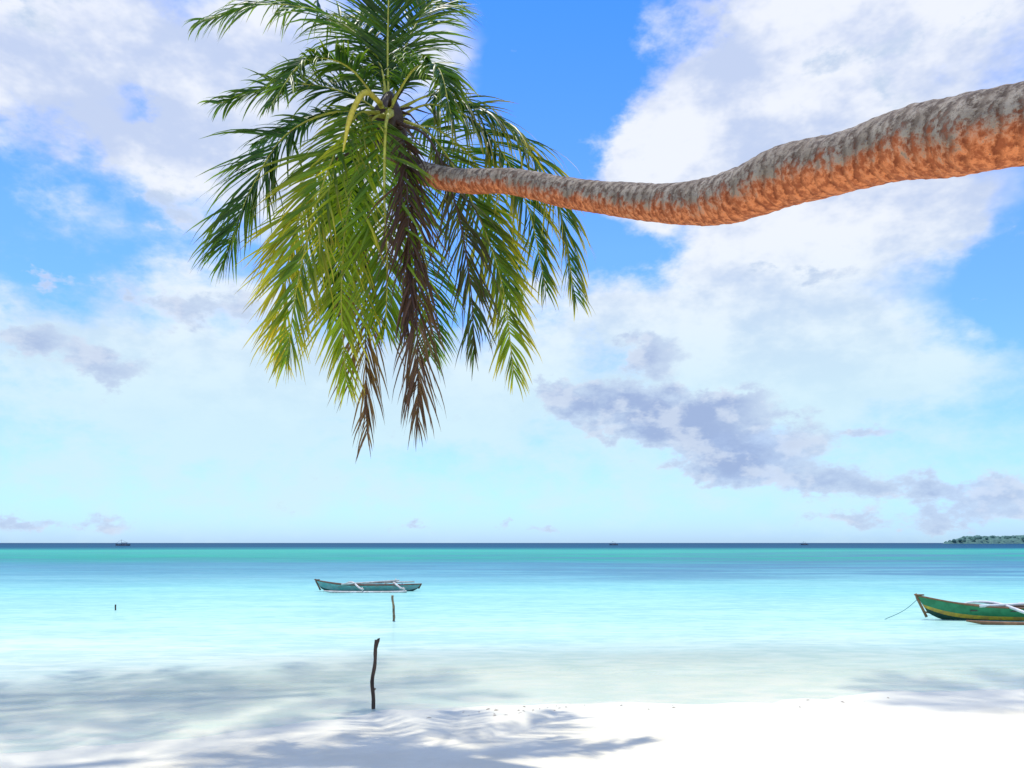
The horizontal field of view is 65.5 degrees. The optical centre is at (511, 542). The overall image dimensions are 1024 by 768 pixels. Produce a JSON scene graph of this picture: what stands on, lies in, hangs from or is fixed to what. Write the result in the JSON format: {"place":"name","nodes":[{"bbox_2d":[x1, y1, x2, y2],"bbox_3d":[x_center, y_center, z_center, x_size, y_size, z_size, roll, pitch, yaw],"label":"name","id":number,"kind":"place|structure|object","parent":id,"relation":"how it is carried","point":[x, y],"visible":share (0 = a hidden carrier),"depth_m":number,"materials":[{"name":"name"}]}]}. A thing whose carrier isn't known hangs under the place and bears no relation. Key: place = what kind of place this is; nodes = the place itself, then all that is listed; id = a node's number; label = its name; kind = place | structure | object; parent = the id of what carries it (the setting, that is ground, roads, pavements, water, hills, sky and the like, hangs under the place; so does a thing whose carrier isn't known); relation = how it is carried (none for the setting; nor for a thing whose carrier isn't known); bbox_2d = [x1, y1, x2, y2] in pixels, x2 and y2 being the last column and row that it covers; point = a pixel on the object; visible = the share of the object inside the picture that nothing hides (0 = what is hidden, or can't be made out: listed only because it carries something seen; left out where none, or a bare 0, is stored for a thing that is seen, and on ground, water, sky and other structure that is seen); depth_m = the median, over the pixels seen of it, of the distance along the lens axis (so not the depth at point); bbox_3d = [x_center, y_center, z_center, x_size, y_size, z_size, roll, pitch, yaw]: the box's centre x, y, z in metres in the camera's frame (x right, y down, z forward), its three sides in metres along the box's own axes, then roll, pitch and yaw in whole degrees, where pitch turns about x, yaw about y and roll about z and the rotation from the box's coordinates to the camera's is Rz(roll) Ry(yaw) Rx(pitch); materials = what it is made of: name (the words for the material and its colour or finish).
{"place":"outdoors","nodes":[
{"label":"outdoors","id":0,"kind":"place"},
{"bbox_2d":[0,543,1023,694],"bbox_3d":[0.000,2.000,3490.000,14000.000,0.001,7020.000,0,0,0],"label":"sea water","id":1,"kind":"structure","parent":0,"point":[192,612],"depth_m":24.98,"materials":[{"name":"teal liquid"}]},
{"bbox_2d":[115,542,130,545],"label":"fishing boat","id":2,"kind":"object","parent":1,"relation":"on","point":[124,544],"visible":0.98,"depth_m":518.92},
{"bbox_2d":[314,579,421,592],"bbox_3d":[-5.932,1.801,32.897,4.416,0.638,2.395,0,0,-3],"label":"outrigger boat","id":3,"kind":"object","parent":1,"relation":"on","point":[356,587],"visible":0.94,"depth_m":32.69,"materials":[{"name":"teal paint"}]},
{"bbox_2d":[391,595,394,620],"bbox_3d":[-3.026,1.845,20.301,0.103,1.014,0.091,0,0,0],"label":"wooden stake","id":4,"kind":"object","parent":1,"relation":"in","point":[393,605],"visible":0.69,"depth_m":20.28,"materials":[{"name":"brown wood"}]},
{"bbox_2d":[886,593,1023,624],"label":"outrigger boat","id":5,"kind":"object","parent":1,"relation":"on","point":[993,613],"visible":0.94,"depth_m":20.47,"materials":[{"name":"green paint"}]},
{"bbox_2d":[0,660,1023,767],"bbox_3d":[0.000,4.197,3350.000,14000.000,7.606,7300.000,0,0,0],"label":"sand beach","id":6,"kind":"structure","parent":0,"point":[737,714],"depth_m":8.94,"materials":[{"name":"white sand"}]},
{"bbox_2d":[370,638,379,708],"bbox_3d":[-1.648,1.751,9.598,0.122,1.207,0.066,0,0,22],"label":"wooden stake","id":7,"kind":"object","parent":6,"relation":"on","point":[376,643],"visible":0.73,"depth_m":9.58,"materials":[{"name":"black wood"}]},
{"bbox_2d":[181,0,1023,463],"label":"coconut palm tree","id":8,"kind":"object","parent":6,"relation":"on","point":[965,134],"visible":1,"depth_m":8.35,"materials":[{"name":"green plant"}]},
{"bbox_2d":[427,697,888,717],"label":"beach litter","id":9,"kind":"object","parent":6,"relation":"on","point":[620,705],"visible":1,"depth_m":9.48,"materials":[{"name":"white"}]},
{"bbox_2d":[0,0,1023,542],"label":"sky","id":10,"kind":"structure","parent":0,"point":[848,367],"materials":[{"name":"blue"}]},
{"bbox_2d":[943,535,1023,543],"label":"wooded island","id":11,"kind":"structure","parent":0,"point":[993,539],"depth_m":1510.28,"materials":[{"name":"green plant"}]}
]}

